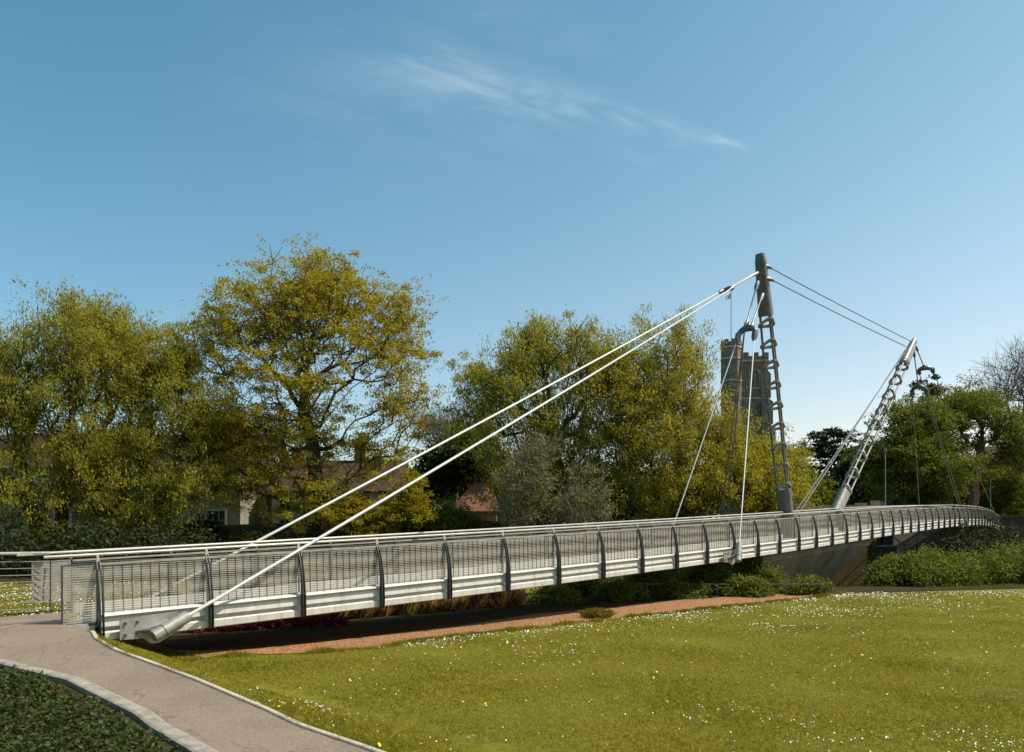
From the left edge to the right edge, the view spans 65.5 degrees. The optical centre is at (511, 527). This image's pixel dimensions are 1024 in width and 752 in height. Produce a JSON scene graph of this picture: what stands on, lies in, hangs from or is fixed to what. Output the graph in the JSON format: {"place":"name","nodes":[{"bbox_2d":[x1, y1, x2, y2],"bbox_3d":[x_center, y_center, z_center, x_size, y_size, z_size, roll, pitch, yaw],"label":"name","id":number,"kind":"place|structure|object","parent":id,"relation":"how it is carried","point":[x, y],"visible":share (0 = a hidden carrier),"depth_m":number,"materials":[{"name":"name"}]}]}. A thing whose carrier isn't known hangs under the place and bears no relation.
{"place":"outdoors","nodes":[
{"label":"outdoors","id":0,"kind":"place"},
{"bbox_2d":[0,553,334,590],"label":"woodland floor","id":1,"kind":"structure","parent":0,"point":[15,579],"depth_m":26.93,"materials":[{"name":"green plant"}]},
{"bbox_2d":[0,555,104,577],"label":"hedge shrub","id":2,"kind":"object","parent":1,"relation":"on","point":[11,572],"visible":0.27,"depth_m":27.99,"materials":[{"name":"green plant"}]},
{"bbox_2d":[0,281,169,539],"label":"willow tree","id":3,"kind":"object","parent":1,"relation":"on","point":[14,492],"visible":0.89,"depth_m":50.95,"materials":[{"name":"green plant"}]},
{"bbox_2d":[71,534,190,573],"bbox_3d":[-14.466,1.145,29.956,4.967,1.858,3.390,0,0,0],"label":"hedge shrub","id":4,"kind":"object","parent":1,"relation":"on","point":[129,560],"visible":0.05,"depth_m":29.41,"materials":[{"name":"green plant"}]},
{"bbox_2d":[0,516,301,592],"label":"undergrowth","id":5,"kind":"object","parent":1,"relation":"on","point":[67,540],"visible":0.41,"depth_m":28.71,"materials":[{"name":"green plant"}]},
{"bbox_2d":[276,569,349,584],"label":"hedge shrub","id":6,"kind":"object","parent":1,"relation":"on","point":[308,577],"visible":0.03,"depth_m":31.57,"materials":[{"name":"green plant"}]},
{"bbox_2d":[320,560,416,578],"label":"hedge shrub","id":7,"kind":"object","parent":1,"relation":"on","point":[369,567],"visible":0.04,"depth_m":32.69,"materials":[{"name":"green plant"}]},
{"bbox_2d":[3,521,632,580],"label":"garden ground","id":8,"kind":"structure","parent":0,"point":[290,533],"depth_m":61.13,"materials":[{"name":"green plant"}]},
{"bbox_2d":[8,275,264,541],"bbox_3d":[-26.343,-7.544,55.938,16.135,19.142,13.183,0,0,0],"label":"willow tree","id":9,"kind":"object","parent":8,"relation":"on","point":[160,507],"visible":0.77,"depth_m":53.45,"materials":[{"name":"green plant"}]},
{"bbox_2d":[0,415,286,536],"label":"manor house","id":10,"kind":"structure","parent":8,"relation":"on","point":[234,518],"depth_m":73.95,"materials":[{"name":"brick"}]},
{"bbox_2d":[9,510,24,530],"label":"window","id":11,"kind":"structure","parent":10,"relation":"in","point":[10,510],"depth_m":73.97,"materials":[{"name":"glass"}]},
{"bbox_2d":[42,510,54,528],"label":"window","id":12,"kind":"structure","parent":10,"relation":"in","point":[50,518],"depth_m":73.99,"materials":[{"name":"glass"}]},
{"bbox_2d":[71,512,86,530],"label":"window","id":13,"kind":"structure","parent":10,"relation":"in","point":[79,528],"depth_m":73.99,"materials":[{"name":"glass"}]},
{"bbox_2d":[171,512,179,527],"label":"window","id":14,"kind":"structure","parent":10,"relation":"in","point":[178,519],"depth_m":73.99,"materials":[{"name":"glass"}]},
{"bbox_2d":[205,473,224,499],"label":"window","id":15,"kind":"structure","parent":10,"relation":"in","point":[209,494],"depth_m":69.47,"materials":[{"name":"glass"}]},
{"bbox_2d":[205,509,225,524],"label":"window","id":16,"kind":"structure","parent":10,"relation":"in","point":[221,515],"depth_m":69.49,"materials":[{"name":"glass"}]},
{"bbox_2d":[170,513,238,550],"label":"garden shrub","id":17,"kind":"object","parent":8,"relation":"on","point":[217,531],"visible":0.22,"depth_m":57.82,"materials":[{"name":"green plant"}]},
{"bbox_2d":[220,527,312,563],"bbox_3d":[-17.127,1.417,56.623,7.715,2.993,4.008,0,0,0],"label":"garden shrub","id":18,"kind":"object","parent":8,"relation":"on","point":[242,538],"visible":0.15,"depth_m":56.12,"materials":[{"name":"green plant"}]},
{"bbox_2d":[140,229,453,536],"bbox_3d":[-15.151,-10.105,58.792,21.635,23.698,17.598,0,0,0],"label":"lime tree","id":19,"kind":"object","parent":8,"relation":"on","point":[307,299],"visible":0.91,"depth_m":57.54,"materials":[{"name":"green plant"}]},
{"bbox_2d":[267,443,410,522],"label":"gatehouse","id":20,"kind":"object","parent":8,"relation":"on","point":[379,489],"visible":0.09,"depth_m":72.53,"materials":[{"name":"brick"}]},
{"bbox_2d":[280,496,289,509],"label":"window","id":21,"kind":"structure","parent":20,"relation":"in","point":[281,503],"depth_m":71.99,"materials":[{"name":"glass"}]},
{"bbox_2d":[280,519,289,522],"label":"window","id":22,"kind":"structure","parent":20,"relation":"in","point":[284,520],"depth_m":71.99,"materials":[{"name":"glass"}]},
{"bbox_2d":[295,526,384,563],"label":"garden shrub","id":23,"kind":"object","parent":8,"relation":"on","point":[335,533],"visible":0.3,"depth_m":56.33,"materials":[{"name":"green plant"}]},
{"bbox_2d":[312,468,442,563],"bbox_3d":[-9.599,-0.713,56.093,9.288,6.966,6.072,0,0,0],"label":"yellow bush","id":24,"kind":"object","parent":8,"relation":"on","point":[405,505],"visible":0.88,"depth_m":55.56,"materials":[{"name":"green plant"}]},
{"bbox_2d":[392,492,498,529],"bbox_3d":[-5.268,-1.185,61.953,8.486,3.214,3.810,0,0,0],"label":"garden shrub","id":25,"kind":"object","parent":8,"relation":"on","point":[454,518],"visible":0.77,"depth_m":61.56,"materials":[{"name":"green plant"}]},
{"bbox_2d":[417,483,497,520],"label":"barn","id":26,"kind":"structure","parent":8,"relation":"on","point":[466,497],"depth_m":84.80,"materials":[{"name":"red brick"}]},
{"bbox_2d":[430,413,519,482],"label":"maple tree","id":27,"kind":"object","parent":8,"relation":"on","point":[462,444],"visible":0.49,"depth_m":86.22,"materials":[{"name":"green plant"}]},
{"bbox_2d":[439,304,675,525],"bbox_3d":[3.297,-8.499,62.476,18.020,17.171,14.868,0,0,0],"label":"willow tree","id":28,"kind":"object","parent":8,"relation":"on","point":[526,362],"visible":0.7,"depth_m":60.14,"materials":[{"name":"green plant"}]},
{"bbox_2d":[322,610,353,618],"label":"tufted grass","id":29,"kind":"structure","parent":0,"point":[343,614],"depth_m":22.32,"materials":[{"name":"plant"}]},
{"bbox_2d":[349,607,378,618],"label":"tufted grass","id":30,"kind":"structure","parent":0,"point":[364,613],"depth_m":22.65,"materials":[{"name":"plant"}]},
{"bbox_2d":[370,605,397,616],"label":"tufted grass","id":31,"kind":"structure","parent":0,"point":[386,611],"depth_m":23.06,"materials":[{"name":"plant"}]},
{"bbox_2d":[392,601,423,614],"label":"tufted grass","id":32,"kind":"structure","parent":0,"point":[407,609],"depth_m":23.45,"materials":[{"name":"plant"}]},
{"bbox_2d":[157,600,667,656],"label":"shaded soil","id":33,"kind":"structure","parent":0,"point":[223,643],"depth_m":19.14,"materials":[{"name":"brown soil"}]},
{"bbox_2d":[416,599,440,613],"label":"tufted grass","id":34,"kind":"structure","parent":0,"point":[428,607],"depth_m":23.86,"materials":[{"name":"plant"}]},
{"bbox_2d":[434,597,459,611],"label":"tufted grass","id":35,"kind":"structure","parent":0,"point":[445,605],"depth_m":24.28,"materials":[{"name":"plant"}]},
{"bbox_2d":[450,596,471,610],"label":"tufted grass","id":36,"kind":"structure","parent":0,"point":[463,603],"depth_m":24.71,"materials":[{"name":"plant"}]},
{"bbox_2d":[141,583,782,636],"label":"planting soil","id":37,"kind":"structure","parent":0,"point":[379,620],"depth_m":23.12,"materials":[{"name":"brown soil"}]},
{"bbox_2d":[183,627,218,632],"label":"purple plant","id":38,"kind":"object","parent":37,"relation":"on","point":[206,630],"visible":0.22,"depth_m":19.36,"materials":[{"name":"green plant"}]},
{"bbox_2d":[204,625,234,631],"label":"purple plant","id":39,"kind":"object","parent":37,"relation":"on","point":[225,628],"visible":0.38,"depth_m":19.56,"materials":[{"name":"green plant"}]},
{"bbox_2d":[232,622,264,630],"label":"purple plant","id":40,"kind":"object","parent":37,"relation":"on","point":[245,627],"visible":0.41,"depth_m":19.86,"materials":[{"name":"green plant"}]},
{"bbox_2d":[252,620,278,629],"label":"purple plant","id":41,"kind":"object","parent":37,"relation":"on","point":[261,625],"visible":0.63,"depth_m":20.09,"materials":[{"name":"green plant"}]},
{"bbox_2d":[263,618,294,628],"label":"purple plant","id":42,"kind":"object","parent":37,"relation":"on","point":[282,624],"visible":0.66,"depth_m":20.26,"materials":[{"name":"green plant"}]},
{"bbox_2d":[285,615,318,627],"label":"purple plant","id":43,"kind":"object","parent":37,"relation":"on","point":[300,622],"visible":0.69,"depth_m":20.50,"materials":[{"name":"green plant"}]},
{"bbox_2d":[307,614,332,627],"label":"purple plant","id":44,"kind":"object","parent":37,"relation":"on","point":[320,620],"visible":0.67,"depth_m":20.67,"materials":[{"name":"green plant"}]},
{"bbox_2d":[324,612,351,625],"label":"purple plant","id":45,"kind":"object","parent":37,"relation":"on","point":[336,620],"visible":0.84,"depth_m":20.97,"materials":[{"name":"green plant"}]},
{"bbox_2d":[525,583,585,603],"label":"nettle clump","id":46,"kind":"object","parent":37,"relation":"on","point":[555,594],"visible":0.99,"depth_m":27.02,"materials":[{"name":"green plant"}]},
{"bbox_2d":[553,555,607,596],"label":"nettle clump","id":47,"kind":"object","parent":37,"relation":"on","point":[583,588],"visible":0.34,"depth_m":29.26,"materials":[{"name":"green plant"}]},
{"bbox_2d":[587,578,652,601],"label":"nettle clump","id":48,"kind":"object","parent":37,"relation":"on","point":[617,590],"visible":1,"depth_m":28.01,"materials":[{"name":"green plant"}]},
{"bbox_2d":[615,569,686,595],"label":"nettle clump","id":49,"kind":"object","parent":37,"relation":"on","point":[660,576],"visible":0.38,"depth_m":30.32,"materials":[{"name":"green plant"}]},
{"bbox_2d":[652,577,717,599],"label":"nettle clump","id":50,"kind":"object","parent":37,"relation":"on","point":[681,590],"visible":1,"depth_m":29.03,"materials":[{"name":"green plant"}]},
{"bbox_2d":[563,583,821,595],"bbox_3d":[5.777,2.454,30.083,12.247,0.747,0.105,0,0,-4],"label":"rail","id":51,"kind":"object","parent":37,"relation":"on","point":[646,584],"visible":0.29,"depth_m":30.23,"materials":[{"name":"brown wood"}]},
{"bbox_2d":[675,562,746,592],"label":"nettle clump","id":52,"kind":"object","parent":37,"relation":"on","point":[711,573],"visible":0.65,"depth_m":31.28,"materials":[{"name":"green plant"}]},
{"bbox_2d":[717,573,775,597],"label":"nettle clump","id":53,"kind":"object","parent":37,"relation":"on","point":[751,587],"visible":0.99,"depth_m":29.92,"materials":[{"name":"green plant"}]},
{"bbox_2d":[728,557,790,591],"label":"nettle clump","id":54,"kind":"object","parent":37,"relation":"on","point":[770,572],"visible":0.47,"depth_m":32.25,"materials":[{"name":"green plant"}]},
{"bbox_2d":[777,572,835,595],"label":"nettle clump","id":55,"kind":"object","parent":37,"relation":"on","point":[808,590],"visible":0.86,"depth_m":30.93,"materials":[{"name":"green plant"}]},
{"bbox_2d":[465,593,489,608],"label":"tufted grass","id":56,"kind":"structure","parent":0,"point":[479,601],"depth_m":25.10,"materials":[{"name":"plant"}]},
{"bbox_2d":[485,590,512,607],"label":"tufted grass","id":57,"kind":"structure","parent":0,"point":[497,599],"depth_m":25.50,"materials":[{"name":"plant"}]},
{"bbox_2d":[0,519,1023,751],"bbox_3d":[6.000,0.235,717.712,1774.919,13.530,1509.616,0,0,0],"label":"ground","id":58,"kind":"structure","parent":0,"point":[267,684],"depth_m":13.61,"materials":[{"name":"plant"}]},
{"bbox_2d":[0,669,178,751],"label":"shady border","id":59,"kind":"object","parent":58,"relation":"on","point":[74,694],"visible":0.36,"depth_m":9.38,"materials":[{"name":"plant"}]},
{"bbox_2d":[0,662,182,751],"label":"ground cover","id":60,"kind":"object","parent":59,"relation":"on","point":[65,736],"visible":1,"depth_m":8.96,"materials":[{"name":"green plant"}]},
{"bbox_2d":[0,659,218,751],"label":"path edging","id":61,"kind":"object","parent":58,"relation":"on","point":[146,718],"visible":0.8,"depth_m":9.68,"materials":[{"name":"concrete"}]},
{"bbox_2d":[0,612,370,751],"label":"footpath","id":62,"kind":"structure","parent":58,"relation":"on","point":[217,720],"depth_m":10.44,"materials":[{"name":"concrete"}]},
{"bbox_2d":[0,552,50,612],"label":"path fence","id":63,"kind":"object","parent":62,"relation":"on","point":[25,554],"visible":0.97,"depth_m":15.81,"materials":[{"name":"metal"}]},
{"bbox_2d":[89,630,385,751],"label":"path kerb","id":64,"kind":"structure","parent":58,"relation":"on","point":[283,717],"depth_m":9.87,"materials":[{"name":"beige concrete"}]},
{"bbox_2d":[409,438,499,501],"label":"holly tree","id":65,"kind":"object","parent":58,"relation":"on","point":[442,483],"visible":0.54,"depth_m":89.44,"materials":[{"name":"green plant"}]},
{"bbox_2d":[401,394,516,504],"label":"bare tree","id":66,"kind":"object","parent":58,"relation":"on","point":[435,433],"visible":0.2,"depth_m":95.73,"materials":[{"name":"brown plant"}]},
{"bbox_2d":[157,593,834,657],"bbox_3d":[3.092,2.584,24.286,25.812,0.058,2.802,0,0,-41],"label":"mulch bed","id":67,"kind":"object","parent":58,"relation":"on","point":[541,619],"visible":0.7,"depth_m":21.56,"materials":[{"name":"brown soil"}]},
{"bbox_2d":[578,607,620,618],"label":"grass tuft","id":68,"kind":"object","parent":67,"relation":"on","point":[595,612],"visible":0.8,"depth_m":22.76,"materials":[{"name":"green plant"}]},
{"bbox_2d":[0,581,1023,751],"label":"daisies","id":69,"kind":"object","parent":58,"relation":"on","point":[614,636],"visible":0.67,"depth_m":20.13,"materials":[{"name":"white plant"}]},
{"bbox_2d":[4,582,1023,745],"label":"dandelions","id":70,"kind":"object","parent":58,"relation":"on","point":[379,744],"visible":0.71,"depth_m":15.38,"materials":[{"name":"yellow plant"}]},
{"bbox_2d":[31,252,1003,642],"bbox_3d":[20.782,-2.881,50.609,8.604,19.809,93.231,0,0,40],"label":"footbridge","id":71,"kind":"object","parent":58,"relation":"on","point":[833,544],"visible":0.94,"depth_m":21.85,"materials":[{"name":"paint"}]},
{"bbox_2d":[476,424,622,557],"bbox_3d":[2.438,0.233,50.216,9.450,13.788,7.132,0,0,0],"label":"willow shrub","id":72,"kind":"object","parent":58,"relation":"on","point":[532,459],"visible":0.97,"depth_m":49.24,"materials":[{"name":"green plant"}]},
{"bbox_2d":[411,452,720,520],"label":"woodland","id":73,"kind":"object","parent":58,"relation":"on","point":[618,518],"visible":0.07,"depth_m":121.67,"materials":[{"name":"green plant"}]},
{"bbox_2d":[325,443,947,520],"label":"woodland","id":74,"kind":"object","parent":58,"relation":"on","point":[828,473],"visible":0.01,"depth_m":135.05,"materials":[{"name":"green plant"}]},
{"bbox_2d":[720,291,775,520],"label":"church tower","id":75,"kind":"structure","parent":58,"relation":"on","point":[758,400],"depth_m":111.90,"materials":[{"name":"stone"}]},
{"bbox_2d":[749,369,759,388],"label":"belfry window","id":76,"kind":"structure","parent":75,"relation":"in","point":[755,378],"depth_m":111.97,"materials":[{"name":"grey glass"}]},
{"bbox_2d":[777,439,848,505],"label":"bushy tree","id":77,"kind":"object","parent":58,"relation":"on","point":[825,495],"visible":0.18,"depth_m":89.85,"materials":[{"name":"green plant"}]},
{"bbox_2d":[797,426,900,504],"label":"cedar tree","id":78,"kind":"object","parent":58,"relation":"on","point":[822,443],"visible":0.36,"depth_m":105.68,"materials":[{"name":"green plant"}]},
{"bbox_2d":[873,545,904,585],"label":"landing wall","id":79,"kind":"structure","parent":58,"relation":"on","point":[885,549],"depth_m":52.08,"materials":[{"name":"stone"}]},
{"bbox_2d":[881,498,898,505],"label":"shed","id":80,"kind":"structure","parent":58,"relation":"on","point":[890,503],"depth_m":96.22,"materials":[{"name":"ceramic"}]},
{"bbox_2d":[838,383,998,513],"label":"ash tree","id":81,"kind":"object","parent":58,"relation":"on","point":[898,442],"visible":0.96,"depth_m":81.91,"materials":[{"name":"green plant"}]},
{"bbox_2d":[889,374,980,518],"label":"conifer tree","id":82,"kind":"object","parent":58,"relation":"on","point":[931,391],"visible":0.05,"depth_m":96.22,"materials":[{"name":"green plant"}]},
{"bbox_2d":[884,526,1002,555],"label":"retaining wall","id":83,"kind":"structure","parent":58,"relation":"on","point":[912,539],"depth_m":66.22,"materials":[{"name":"stone"}]},
{"bbox_2d":[905,494,981,559],"bbox_3d":[31.676,2.447,58.259,6.924,9.756,5.739,0,0,0],"label":"shrub","id":84,"kind":"object","parent":58,"relation":"on","point":[943,540],"visible":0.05,"depth_m":57.96,"materials":[{"name":"green plant"}]},
{"bbox_2d":[910,369,1023,515],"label":"ash tree","id":85,"kind":"object","parent":58,"relation":"on","point":[1009,434],"visible":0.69,"depth_m":85.96,"materials":[{"name":"green plant"}]},
{"bbox_2d":[939,516,997,557],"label":"shrub","id":86,"kind":"object","parent":58,"relation":"on","point":[975,542],"visible":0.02,"depth_m":62.39,"materials":[{"name":"green plant"}]},
{"bbox_2d":[929,437,1023,518],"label":"hawthorn tree","id":87,"kind":"object","parent":58,"relation":"on","point":[1007,485],"visible":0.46,"depth_m":92.00,"materials":[{"name":"green plant"}]},
{"bbox_2d":[946,506,1011,553],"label":"shrub","id":88,"kind":"object","parent":58,"relation":"on","point":[993,534],"visible":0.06,"depth_m":66.97,"materials":[{"name":"green plant"}]},
{"bbox_2d":[966,446,1023,519],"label":"brick house","id":89,"kind":"structure","parent":58,"relation":"on","point":[993,448],"depth_m":115.16,"materials":[{"name":"brick"}]},
{"bbox_2d":[967,328,1023,420],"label":"bare tree","id":90,"kind":"object","parent":58,"relation":"on","point":[1015,373],"visible":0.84,"depth_m":95.50,"materials":[{"name":"brown plant"}]},
{"bbox_2d":[980,500,1022,551],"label":"shrub","id":91,"kind":"object","parent":58,"relation":"on","point":[1008,537],"visible":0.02,"depth_m":72.09,"materials":[{"name":"green plant"}]},
{"bbox_2d":[996,510,1023,547],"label":"shrub","id":92,"kind":"object","parent":58,"relation":"on","point":[1016,531],"visible":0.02,"depth_m":76.31,"materials":[{"name":"green plant"}]},
{"bbox_2d":[1000,516,1023,543],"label":"quay wall","id":93,"kind":"structure","parent":58,"relation":"on","point":[1005,519],"depth_m":87.66,"materials":[{"name":"stone"}]},
{"bbox_2d":[0,0,1023,518],"label":"sky","id":94,"kind":"structure","parent":0,"point":[606,159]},
{"bbox_2d":[503,589,531,606],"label":"tufted grass","id":95,"kind":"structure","parent":0,"point":[517,598],"depth_m":25.90,"materials":[{"name":"plant"}]},
{"bbox_2d":[598,520,907,586],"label":"bank","id":96,"kind":"structure","parent":0,"point":[847,575],"depth_m":60.84,"materials":[{"name":"soil"}]},
{"bbox_2d":[559,302,796,528],"bbox_3d":[12.073,-8.661,60.202,16.763,18.147,13.811,0,0,-26],"label":"willow tree","id":97,"kind":"object","parent":96,"relation":"on","point":[674,429],"visible":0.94,"depth_m":58.45,"materials":[{"name":"green plant"}]},
{"bbox_2d":[703,415,826,522],"bbox_3d":[20.212,-4.420,63.229,9.706,8.452,11.585,0,0,0],"label":"willow tree","id":98,"kind":"object","parent":96,"relation":"on","point":[793,468],"visible":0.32,"depth_m":61.21,"materials":[{"name":"green plant"}]},
{"bbox_2d":[793,501,913,520],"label":"garden wall","id":99,"kind":"structure","parent":96,"relation":"on","point":[874,503],"depth_m":74.00,"materials":[{"name":"stone"}]},
{"bbox_2d":[884,449,886,519],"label":"lamp post","id":100,"kind":"object","parent":96,"relation":"on","point":[885,451],"visible":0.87,"depth_m":71.96,"materials":[{"name":"metal"}]},
{"bbox_2d":[828,584,1023,593],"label":"bank soil","id":101,"kind":"structure","parent":0,"point":[866,589],"depth_m":33.76,"materials":[{"name":"brown soil"}]},
{"bbox_2d":[858,547,952,586],"bbox_3d":[17.816,1.926,35.848,4.030,2.113,3.191,0,0,13],"label":"riverbank bush","id":102,"kind":"object","parent":101,"relation":"on","point":[886,572],"visible":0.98,"depth_m":35.27,"materials":[{"name":"green plant"}]},
{"bbox_2d":[895,542,996,586],"bbox_3d":[19.189,1.818,36.241,4.250,2.368,3.546,0,0,-25],"label":"riverbank bush","id":103,"kind":"object","parent":101,"relation":"on","point":[962,576],"visible":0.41,"depth_m":35.53,"materials":[{"name":"green plant"}]},
{"bbox_2d":[942,539,1023,585],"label":"riverbank bush","id":104,"kind":"object","parent":101,"relation":"on","point":[993,562],"visible":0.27,"depth_m":36.28,"materials":[{"name":"green plant"}]},
{"bbox_2d":[973,535,1023,584],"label":"riverbank bush","id":105,"kind":"object","parent":101,"relation":"on","point":[1018,554],"visible":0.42,"depth_m":36.91,"materials":[{"name":"green plant"}]},
{"bbox_2d":[989,478,991,511],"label":"lamp post","id":106,"kind":"object","parent":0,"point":[990,479],"visible":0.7,"depth_m":85.97,"materials":[{"name":"metal"}]}
]}

